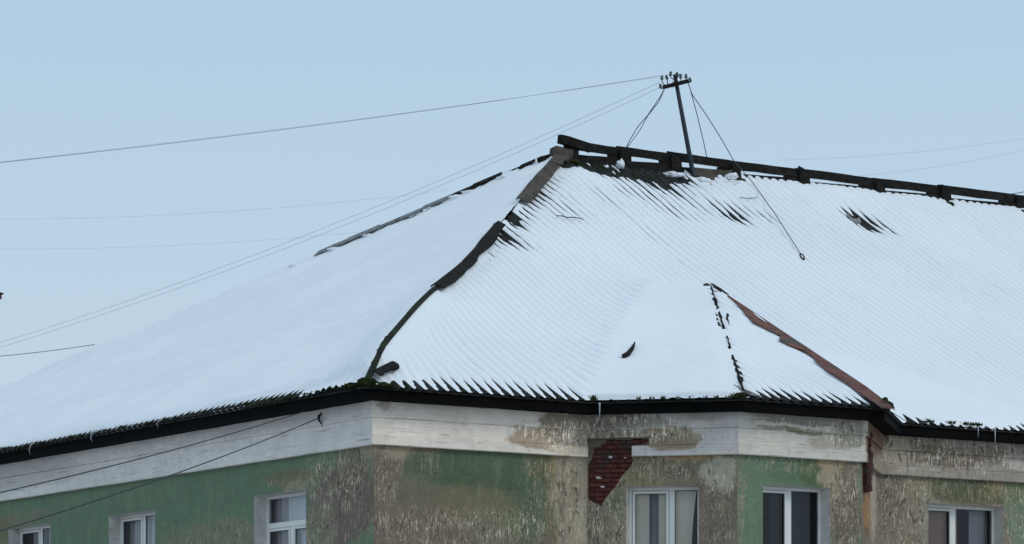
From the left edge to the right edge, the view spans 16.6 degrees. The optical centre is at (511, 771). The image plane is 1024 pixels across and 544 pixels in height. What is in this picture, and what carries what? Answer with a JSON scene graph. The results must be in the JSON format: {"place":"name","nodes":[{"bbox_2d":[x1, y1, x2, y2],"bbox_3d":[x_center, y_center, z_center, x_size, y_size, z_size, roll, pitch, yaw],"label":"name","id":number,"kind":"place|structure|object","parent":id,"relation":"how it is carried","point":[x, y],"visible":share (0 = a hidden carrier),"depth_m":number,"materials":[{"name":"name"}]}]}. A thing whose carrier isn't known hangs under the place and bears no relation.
{"place":"outdoors","nodes":[
{"label":"outdoors","id":0,"kind":"place"},
{"bbox_2d":[3,344,94,355],"bbox_3d":[-6.826,-5.986,50.000,1.774,0.207,0.008,0,0,0],"label":"distant wire","id":1,"kind":"object","parent":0,"point":[46,351],"visible":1,"depth_m":50.00,"materials":[{"name":"grey metal"}]},
{"bbox_2d":[71,232,354,248],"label":"distant wire","id":2,"kind":"object","parent":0,"point":[193,244],"visible":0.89,"depth_m":240.00,"materials":[{"name":"grey metal"}]},
{"bbox_2d":[60,190,444,218],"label":"distant wire","id":3,"kind":"object","parent":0,"point":[241,210],"visible":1,"depth_m":240.00,"materials":[{"name":"grey metal"}]},
{"bbox_2d":[0,0,1023,384],"label":"sky","id":4,"kind":"structure","parent":0,"point":[781,83],"materials":[{"name":"blue"}]},
{"bbox_2d":[799,138,1023,159],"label":"distant wire","id":5,"kind":"object","parent":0,"point":[911,152],"visible":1,"depth_m":150.00,"materials":[{"name":"grey metal"}]},
{"label":"ground","id":6,"kind":"structure","parent":0,"visible":0},
{"bbox_2d":[0,134,1023,543],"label":"old apartment house","id":7,"kind":"structure","parent":6,"relation":"on","point":[460,366],"depth_m":61.09,"materials":[{"name":"green paint"}]},
{"bbox_2d":[8,523,49,543],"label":"window","id":8,"kind":"structure","parent":7,"relation":"in","point":[39,533],"depth_m":66.32,"materials":[{"name":"white plastic"}]},
{"bbox_2d":[109,510,154,543],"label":"window","id":9,"kind":"structure","parent":7,"relation":"in","point":[136,527],"depth_m":62.72,"materials":[{"name":"white plastic"}]},
{"bbox_2d":[0,409,311,492],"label":"wall cable","id":10,"kind":"object","parent":7,"relation":"attached to","point":[150,455],"depth_m":48.33,"materials":[{"name":"black rubber"}]},
{"bbox_2d":[0,412,322,530],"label":"wall cable","id":11,"kind":"object","parent":7,"relation":"attached to","point":[318,417],"depth_m":46.25,"materials":[{"name":"black rubber"}]},
{"bbox_2d":[254,489,305,543],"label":"window","id":12,"kind":"structure","parent":7,"relation":"in","point":[279,518],"depth_m":58.19,"materials":[{"name":"white plastic"}]},
{"bbox_2d":[659,71,695,176],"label":"roof pole","id":13,"kind":"object","parent":7,"relation":"on","point":[676,83],"visible":0.99,"depth_m":70.85,"materials":[{"name":"metal"}]},
{"bbox_2d":[0,83,656,342],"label":"overhead wire","id":14,"kind":"object","parent":13,"relation":"attached to","point":[342,220],"visible":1,"depth_m":76.94,"materials":[{"name":"grey metal"}]},
{"bbox_2d":[3,89,655,346],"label":"overhead wire","id":15,"kind":"object","parent":13,"relation":"attached to","point":[341,226],"visible":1,"depth_m":75.43,"materials":[{"name":"grey metal"}]},
{"bbox_2d":[0,75,662,162],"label":"overhead wire","id":16,"kind":"object","parent":13,"relation":"attached to","point":[313,125],"visible":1,"depth_m":61.71,"materials":[{"name":"grey metal"}]},
{"bbox_2d":[626,89,664,146],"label":"guy wire","id":17,"kind":"object","parent":13,"relation":"attached to","point":[644,118],"visible":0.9,"depth_m":71.24,"materials":[{"name":"grey metal"}]},
{"bbox_2d":[627,91,663,146],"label":"guy wire","id":18,"kind":"object","parent":13,"relation":"attached to","point":[646,118],"visible":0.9,"depth_m":71.22,"materials":[{"name":"grey metal"}]},
{"bbox_2d":[690,91,706,156],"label":"guy wire","id":19,"kind":"object","parent":13,"relation":"attached to","point":[699,124],"visible":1,"depth_m":71.39,"materials":[{"name":"grey metal"}]},
{"bbox_2d":[688,83,804,259],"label":"guy wire","id":20,"kind":"object","parent":13,"relation":"attached to","point":[800,254],"visible":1,"depth_m":70.49,"materials":[{"name":"metal"}]},
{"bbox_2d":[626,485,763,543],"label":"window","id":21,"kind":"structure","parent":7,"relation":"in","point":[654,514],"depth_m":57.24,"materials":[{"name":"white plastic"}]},
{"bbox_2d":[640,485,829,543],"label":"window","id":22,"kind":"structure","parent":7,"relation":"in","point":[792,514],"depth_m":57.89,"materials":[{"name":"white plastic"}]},
{"bbox_2d":[928,503,1002,543],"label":"window","id":23,"kind":"structure","parent":7,"relation":"in","point":[947,523],"depth_m":62.15,"materials":[{"name":"white plastic"}]}
]}

